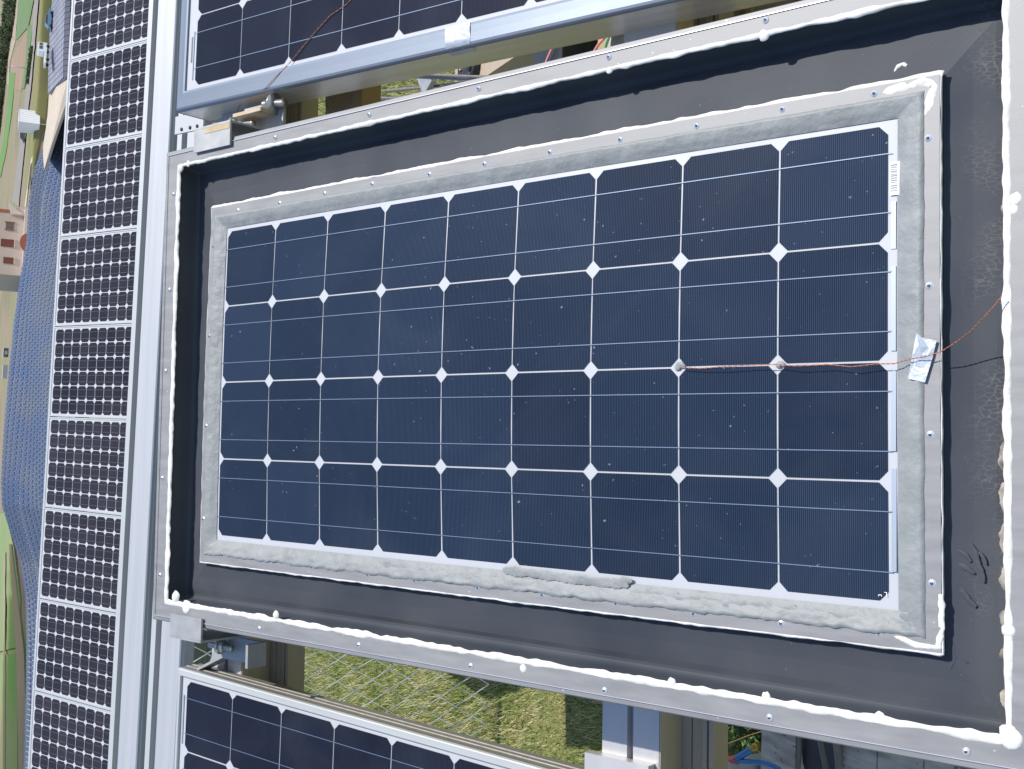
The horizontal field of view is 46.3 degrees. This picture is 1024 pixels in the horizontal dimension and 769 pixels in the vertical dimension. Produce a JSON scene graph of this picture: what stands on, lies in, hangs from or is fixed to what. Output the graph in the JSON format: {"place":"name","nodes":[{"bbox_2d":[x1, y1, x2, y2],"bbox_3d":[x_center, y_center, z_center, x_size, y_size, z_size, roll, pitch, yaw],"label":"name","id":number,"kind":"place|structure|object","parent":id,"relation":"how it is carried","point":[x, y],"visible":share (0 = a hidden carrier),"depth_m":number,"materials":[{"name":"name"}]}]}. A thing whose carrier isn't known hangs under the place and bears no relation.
{"place":"outdoors","nodes":[
{"label":"outdoors","id":0,"kind":"place"},
{"bbox_2d":[0,73,14,176],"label":"green field","id":1,"kind":"structure","parent":0,"point":[9,111],"depth_m":621.75,"materials":[{"name":"green plant"}]},
{"bbox_2d":[0,513,19,768],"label":"green field","id":2,"kind":"structure","parent":0,"point":[10,704],"depth_m":242.76,"materials":[{"name":"green plant"}]},
{"bbox_2d":[7,0,17,84],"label":"dirt track","id":3,"kind":"structure","parent":0,"point":[12,43],"depth_m":751.44,"materials":[{"name":"beige soil"}]},
{"bbox_2d":[3,544,25,768],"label":"dirt track","id":4,"kind":"structure","parent":0,"point":[21,713],"depth_m":242.88,"materials":[{"name":"brown soil"}]},
{"bbox_2d":[10,30,26,90],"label":"ploughed field","id":5,"kind":"structure","parent":0,"point":[18,59],"depth_m":489.61,"materials":[{"name":"soil"}]},
{"bbox_2d":[12,0,37,205],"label":"road","id":6,"kind":"structure","parent":0,"point":[16,191],"depth_m":343.31,"materials":[{"name":"grey asphalt"}]},
{"bbox_2d":[20,132,26,142],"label":"parked car","id":7,"kind":"object","parent":6,"relation":"on","point":[23,139],"visible":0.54,"depth_m":279.40,"materials":[{"name":"grey paint"}]},
{"bbox_2d":[16,0,33,87],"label":"green field","id":8,"kind":"structure","parent":0,"point":[24,12],"depth_m":421.70,"materials":[{"name":"green plant"}]},
{"bbox_2d":[25,0,52,188],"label":"verge","id":9,"kind":"structure","parent":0,"point":[40,94],"depth_m":248.33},
{"bbox_2d":[45,8,52,30],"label":"parked car","id":10,"kind":"object","parent":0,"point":[48,24],"visible":1,"depth_m":243.79,"materials":[{"name":"blue paint"}]},
{"bbox_2d":[0,0,760,768],"bbox_3d":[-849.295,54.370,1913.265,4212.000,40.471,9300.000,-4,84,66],"label":"ground","id":11,"kind":"structure","parent":0,"point":[8,302],"depth_m":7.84,"materials":[{"name":"green plant"}]},
{"bbox_2d":[2,365,7,378],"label":"pump house","id":12,"kind":"structure","parent":11,"relation":"on","point":[4,371],"depth_m":262.67,"materials":[{"name":"grey paint"}]},
{"bbox_2d":[3,348,8,357],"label":"inverter hut","id":13,"kind":"object","parent":11,"relation":"on","point":[5,352],"visible":1,"depth_m":262.83,"materials":[{"name":"paint"}]},
{"bbox_2d":[0,0,15,131],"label":"woodland","id":14,"kind":"object","parent":11,"relation":"on","point":[7,20],"visible":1,"depth_m":851.53,"materials":[{"name":"green plant"}]},
{"bbox_2d":[0,203,28,291],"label":"farm building","id":15,"kind":"structure","parent":11,"relation":"on","point":[13,228],"depth_m":256.74,"materials":[{"name":"paint"}]},
{"bbox_2d":[1,239,14,247],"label":"window","id":16,"kind":"structure","parent":15,"relation":"in","point":[4,242],"depth_m":256.24,"materials":[{"name":"brown"}]},
{"bbox_2d":[3,257,14,264],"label":"window","id":17,"kind":"structure","parent":15,"relation":"in","point":[9,260],"depth_m":255.11,"materials":[{"name":"brown"}]},
{"bbox_2d":[5,221,14,230],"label":"window","id":18,"kind":"structure","parent":15,"relation":"in","point":[9,225],"depth_m":257.62,"materials":[{"name":"brown glass"}]},
{"bbox_2d":[24,158,31,206],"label":"kerb strip","id":19,"kind":"object","parent":11,"relation":"on","point":[26,198],"visible":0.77,"depth_m":248.48,"materials":[{"name":"beige paint"}]},
{"bbox_2d":[28,163,31,186],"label":"retaining wall","id":20,"kind":"structure","parent":11,"relation":"on","point":[30,174],"depth_m":247.87,"materials":[{"name":"grey concrete"}]},
{"bbox_2d":[28,45,32,53],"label":"roadside shrub","id":21,"kind":"object","parent":11,"relation":"on","point":[31,49],"visible":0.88,"depth_m":295.70,"materials":[{"name":"green plant"}]},
{"bbox_2d":[1,116,74,768],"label":"bank solar array","id":22,"kind":"object","parent":11,"relation":"on","point":[24,444],"visible":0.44,"depth_m":239.25,"materials":[{"name":"blue"}]},
{"bbox_2d":[28,0,72,768],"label":"module purlin","id":23,"kind":"object","parent":11,"relation":"on","point":[50,385],"visible":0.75,"depth_m":10.90,"materials":[{"name":"silver metal"}]},
{"bbox_2d":[43,78,66,169],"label":"concrete apron","id":24,"kind":"object","parent":11,"relation":"on","point":[56,107],"visible":0.46,"depth_m":236.55,"materials":[{"name":"beige concrete"}]},
{"bbox_2d":[18,109,45,133],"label":"site cabin","id":25,"kind":"object","parent":24,"relation":"on","point":[29,121],"visible":0.92,"depth_m":246.43,"materials":[{"name":"white metal"}]},
{"bbox_2d":[37,42,49,67],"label":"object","id":26,"kind":"object","parent":24,"relation":"on","point":[42,50],"visible":1,"depth_m":241.53,"materials":[{"name":"white paint"}]},
{"bbox_2d":[48,0,71,93],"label":"terrace solar array","id":27,"kind":"object","parent":11,"relation":"on","point":[59,34],"visible":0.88,"depth_m":238.38,"materials":[{"name":"grey"}]},
{"bbox_2d":[193,628,488,735],"bbox_3d":[-0.620,1.879,4.376,0.043,1.400,3.844,-4,84,66],"label":"chain link fence","id":28,"kind":"object","parent":11,"relation":"on","point":[391,688],"visible":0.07,"depth_m":4.48,"materials":[{"name":"silver metal"}]},
{"bbox_2d":[381,81,462,91],"bbox_3d":[-0.326,-1.168,4.680,2.196,0.062,0.021,27,112,64],"label":"cable","id":29,"kind":"object","parent":11,"relation":"on","point":[414,88],"visible":0.33,"depth_m":4.89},
{"bbox_2d":[417,79,435,91],"bbox_3d":[-0.341,-1.196,4.668,0.089,0.030,0.191,-65,31,39],"label":"steel bracket","id":30,"kind":"object","parent":11,"relation":"on","point":[426,84],"visible":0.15,"depth_m":4.63,"materials":[{"name":"metal"}]},
{"bbox_2d":[381,96,401,98],"bbox_3d":[-0.431,-1.192,4.934,1.564,0.035,0.028,28,112,64],"label":"cable","id":31,"kind":"object","parent":30,"relation":"attached to","point":[382,97],"visible":0.13,"depth_m":5.18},
{"bbox_2d":[417,76,472,81],"bbox_3d":[-0.167,-1.081,4.247,1.389,0.013,0.020,33,117,63],"label":"cable","id":32,"kind":"object","parent":30,"relation":"attached to","point":[447,78],"visible":0.28,"depth_m":4.41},
{"bbox_2d":[427,73,488,77],"bbox_3d":[-0.190,-1.097,4.252,1.135,0.010,0.016,32,116,63],"label":"cable","id":33,"kind":"object","parent":30,"relation":"on","point":[461,76],"visible":0.41,"depth_m":4.24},
{"bbox_2d":[455,53,533,81],"bbox_3d":[0.248,-1.517,3.967,1.530,0.315,0.820,-4,84,66],"label":"pebbled tank","id":34,"kind":"object","parent":11,"relation":"on","point":[501,66],"depth_m":4.20,"materials":[{"name":"beige"}]},
{"bbox_2d":[458,64,479,78],"bbox_3d":[-0.190,-1.173,4.399,0.164,0.097,0.164,-4,84,66],"label":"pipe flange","id":35,"kind":"object","parent":34,"relation":"on","point":[473,70],"visible":0.16,"depth_m":4.36,"materials":[{"name":"grey metal"}]},
{"bbox_2d":[534,40,597,64],"bbox_3d":[0.302,-1.170,3.680,0.200,0.410,0.920,-4,84,66],"label":"control box","id":36,"kind":"object","parent":11,"relation":"on","point":[563,52],"depth_m":3.54,"materials":[{"name":"black plastic"}]},
{"bbox_2d":[545,49,552,61],"bbox_3d":[0.098,-0.960,3.581,0.189,0.009,0.038,-57,37,48],"label":"cable","id":37,"kind":"object","parent":36,"relation":"on","point":[549,55],"visible":0.25,"depth_m":3.55,"materials":[{"name":"red plastic"}]},
{"bbox_2d":[578,698,761,755],"bbox_3d":[0.471,0.869,3.132,0.690,0.321,0.382,-4,84,66],"label":"leafy weed","id":38,"kind":"object","parent":11,"relation":"on","point":[743,743],"visible":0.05,"depth_m":2.98,"materials":[{"name":"green plant"}]},
{"bbox_2d":[728,753,760,768],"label":"support post","id":39,"kind":"object","parent":11,"relation":"on","point":[757,756],"depth_m":2.68,"materials":[{"name":"metal"}]},
{"bbox_2d":[212,98,317,690],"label":"cross beam","id":40,"kind":"structure","parent":39,"relation":"on","point":[285,664],"depth_m":2.20,"materials":[{"name":"metal"}]},
{"bbox_2d":[108,0,181,768],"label":"long rail","id":41,"kind":"object","parent":40,"relation":"on","point":[130,676],"visible":0.8,"depth_m":2.43,"materials":[{"name":"metal"}]},
{"bbox_2d":[144,114,193,768],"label":"long rail","id":42,"kind":"object","parent":40,"relation":"on","point":[169,656],"depth_m":2.33,"materials":[{"name":"metal"}]},
{"bbox_2d":[175,115,219,134],"bbox_3d":[-0.599,-0.496,2.292,0.089,0.048,0.034,1,88,39],"label":"panel bracket","id":43,"kind":"object","parent":40,"relation":"attached to","point":[185,124],"visible":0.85,"depth_m":2.28,"materials":[{"name":"silver metal"}]},
{"bbox_2d":[197,637,248,669],"bbox_3d":[-0.520,0.464,2.157,0.145,0.028,0.057,-31,68,34],"label":"angle bracket","id":44,"kind":"object","parent":40,"relation":"attached to","point":[214,660],"visible":0.11,"depth_m":2.17,"materials":[{"name":"metal"}]},
{"bbox_2d":[222,109,244,121],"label":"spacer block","id":45,"kind":"structure","parent":40,"relation":"on","point":[226,116],"depth_m":2.17,"materials":[{"name":"metal"}]},
{"bbox_2d":[325,85,380,114],"bbox_3d":[-0.290,-0.528,2.161,0.108,0.045,0.220,-1,86,39],"label":"wooden post","id":46,"kind":"object","parent":40,"relation":"attached to","point":[349,100],"visible":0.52,"depth_m":2.14,"materials":[{"name":"brown wood"}]},
{"bbox_2d":[153,0,1023,768],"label":"sealed solar panel","id":47,"kind":"object","parent":40,"relation":"attached to","point":[439,392],"visible":1,"depth_m":1.47,"materials":[{"name":"blue"}]},
{"bbox_2d":[170,613,265,668],"bbox_3d":[-0.491,0.427,2.008,0.141,0.096,0.081,-1,86,39],"label":"corner clamp","id":48,"kind":"object","parent":47,"relation":"attached to","point":[250,653],"visible":0.98,"depth_m":2.00,"materials":[{"name":"metal"}]},
{"bbox_2d":[193,93,287,152],"bbox_3d":[-0.468,-0.443,2.040,0.176,0.094,0.100,-1,86,40],"label":"corner clamp","id":49,"kind":"object","parent":47,"relation":"attached to","point":[269,112],"visible":1,"depth_m":2.02,"materials":[{"name":"metal"}]},
{"bbox_2d":[681,295,1001,368],"bbox_3d":[0.342,-0.051,1.300,0.377,0.026,0.065,-1,87,40],"label":"copper wire","id":50,"kind":"object","parent":47,"relation":"attached to","point":[859,365],"visible":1,"depth_m":1.28,"materials":[{"name":"orange metal"}]},
{"bbox_2d":[908,333,935,381],"bbox_3d":[0.427,-0.028,1.248,0.021,0.012,0.049,26,111,64],"label":"foil tape","id":51,"kind":"object","parent":47,"relation":"attached to","point":[919,367],"visible":1,"depth_m":1.25,"materials":[{"name":"silver metal"}]},
{"bbox_2d":[728,755,737,764],"bbox_3d":[0.474,0.866,2.742,0.206,0.052,0.027,-44,47,57],"label":"hose","id":52,"kind":"object","parent":39,"relation":"attached to","point":[731,758],"visible":0.26,"depth_m":2.66,"materials":[{"name":"red"}]},
{"bbox_2d":[761,731,959,768],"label":"board platform","id":53,"kind":"structure","parent":11,"relation":"on","point":[779,750],"depth_m":2.39,"materials":[{"name":"grey wood"}]},
{"bbox_2d":[734,742,760,761],"bbox_3d":[0.511,0.806,2.620,0.106,0.022,0.018,-55,38,50],"label":"hose","id":54,"kind":"object","parent":53,"relation":"on","point":[751,749],"visible":0.99,"depth_m":2.60,"materials":[{"name":"blue rubber"}]},
{"bbox_2d":[736,759,781,768],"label":"hose","id":55,"kind":"object","parent":53,"relation":"on","point":[758,762],"visible":1,"depth_m":2.57,"materials":[{"name":"blue rubber"}]},
{"bbox_2d":[796,737,801,768],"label":"cable","id":56,"kind":"object","parent":53,"relation":"on","point":[799,751],"visible":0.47,"depth_m":2.50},
{"bbox_2d":[802,738,841,768],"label":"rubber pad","id":57,"kind":"object","parent":53,"relation":"on","point":[811,757],"visible":0.18,"depth_m":2.47,"materials":[{"name":"black rubber"}]},
{"bbox_2d":[817,741,828,768],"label":"cable","id":58,"kind":"object","parent":57,"relation":"on","point":[823,756],"visible":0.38,"depth_m":2.39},
{"bbox_2d":[833,744,843,768],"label":"cable","id":59,"kind":"object","parent":53,"relation":"on","point":[838,755],"visible":0.27,"depth_m":2.32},
{"bbox_2d":[598,37,610,48],"bbox_3d":[0.314,-1.041,3.275,0.290,0.020,0.600,-4,84,66],"label":"terminal board","id":60,"kind":"object","parent":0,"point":[602,45],"depth_m":3.37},
{"bbox_2d":[593,38,605,50],"bbox_3d":[0.237,-0.931,3.298,0.125,0.019,0.029,-48,44,55],"label":"wire","id":61,"kind":"object","parent":60,"relation":"on","point":[599,43],"visible":0.3,"depth_m":3.29,"materials":[{"name":"red"}]},
{"bbox_2d":[604,37,609,47],"bbox_3d":[0.256,-0.923,3.254,0.093,0.019,0.025,-67,31,38],"label":"wire","id":62,"kind":"object","parent":60,"relation":"on","point":[607,41],"visible":0.32,"depth_m":3.25,"materials":[{"name":"green"}]},
{"bbox_3d":[0.717,-1.170,2.003,0.160,1.003,0.160,-4,84,66],"label":"support post","id":63,"kind":"object","parent":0,"visible":0},
{"bbox_2d":[602,11,732,768],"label":"cross beam","id":64,"kind":"structure","parent":63,"relation":"on","point":[661,740],"depth_m":1.62,"materials":[{"name":"metal"}]},
{"bbox_2d":[174,663,584,768],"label":"framed solar panel","id":65,"kind":"object","parent":64,"relation":"on","point":[225,719],"visible":1,"depth_m":2.00,"materials":[{"name":"blue"}]},
{"bbox_2d":[176,0,783,120],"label":"framed solar panel","id":66,"kind":"object","parent":64,"relation":"on","point":[234,55],"visible":1,"depth_m":1.90,"materials":[{"name":"blue"}]},
{"bbox_2d":[236,0,350,112],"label":"copper wire","id":67,"kind":"object","parent":66,"relation":"attached to","point":[301,48],"visible":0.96,"depth_m":1.96,"materials":[{"name":"brown metal"}]},
{"bbox_2d":[445,22,476,55],"bbox_3d":[-0.074,-0.505,1.751,0.048,0.020,0.038,1,88,39],"label":"foil tape","id":68,"kind":"object","parent":66,"relation":"attached to","point":[456,35],"visible":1,"depth_m":1.75,"materials":[{"name":"silver metal"}]},
{"bbox_2d":[624,19,693,42],"bbox_3d":[0.199,-0.465,1.639,0.082,0.048,0.075,1,88,39],"label":"panel bracket","id":69,"kind":"object","parent":66,"relation":"attached to","point":[647,32],"depth_m":1.62,"materials":[{"name":"grey metal"}]},
{"bbox_2d":[584,750,654,768],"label":"beam joint block","id":70,"kind":"structure","parent":64,"relation":"attached to","point":[596,760],"depth_m":1.63,"materials":[{"name":"metal"}]},
{"bbox_2d":[733,0,801,16],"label":"tan cabinet","id":71,"kind":"object","parent":64,"relation":"attached to","point":[754,9],"depth_m":1.73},
{"bbox_3d":[-3.130,-0.274,10.204,0.050,0.040,10.154,0,87,36],"label":"module purlin","id":72,"kind":"object","parent":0,"visible":0},
{"bbox_2d":[29,690,110,768],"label":"solar module","id":73,"kind":"object","parent":72,"relation":"on","point":[68,733],"visible":0.8,"depth_m":10.43,"materials":[{"name":"black"}]},
{"bbox_2d":[33,598,115,710],"bbox_3d":[-3.628,2.339,10.319,1.604,0.040,0.812,0,87,36],"label":"solar module","id":74,"kind":"object","parent":72,"relation":"on","point":[74,652],"visible":0.68,"depth_m":10.43,"materials":[{"name":"black"}]},
{"bbox_2d":[38,507,120,612],"bbox_3d":[-3.595,1.521,10.357,1.604,0.040,0.812,0,87,36],"label":"solar module","id":75,"kind":"object","parent":72,"relation":"on","point":[79,563],"visible":0.69,"depth_m":10.46,"materials":[{"name":"black"}]},
{"bbox_2d":[44,417,125,514],"bbox_3d":[-3.563,0.704,10.394,1.604,0.040,0.812,0,87,36],"label":"solar module","id":76,"kind":"object","parent":72,"relation":"attached to","point":[84,464],"visible":0.72,"depth_m":10.50,"materials":[{"name":"black"}]},
{"bbox_2d":[49,324,131,418],"bbox_3d":[-3.531,-0.114,10.432,1.604,0.040,0.812,0,87,36],"label":"solar module","id":77,"kind":"object","parent":72,"relation":"on","point":[90,372],"visible":0.69,"depth_m":10.54,"materials":[{"name":"black"}]},
{"bbox_2d":[54,229,136,326],"bbox_3d":[-3.498,-0.932,10.470,1.604,0.040,0.812,0,87,36],"label":"solar module","id":78,"kind":"object","parent":72,"relation":"on","point":[95,280],"visible":0.67,"depth_m":10.58,"materials":[{"name":"black"}]},
{"bbox_2d":[59,134,141,236],"bbox_3d":[-3.466,-1.750,10.507,1.604,0.040,0.812,0,87,36],"label":"solar module","id":79,"kind":"object","parent":72,"relation":"attached to","point":[100,187],"visible":0.75,"depth_m":10.62,"materials":[{"name":"black"}]},
{"bbox_2d":[64,40,146,148],"bbox_3d":[-3.434,-2.567,10.545,1.604,0.040,0.812,0,87,36],"label":"solar module","id":80,"kind":"object","parent":72,"relation":"attached to","point":[105,95],"visible":0.69,"depth_m":10.65,"materials":[{"name":"black"}]},
{"bbox_2d":[69,0,148,60],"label":"solar module","id":81,"kind":"object","parent":72,"relation":"attached to","point":[98,26],"visible":0.77,"depth_m":10.72,"materials":[{"name":"black"}]}
]}

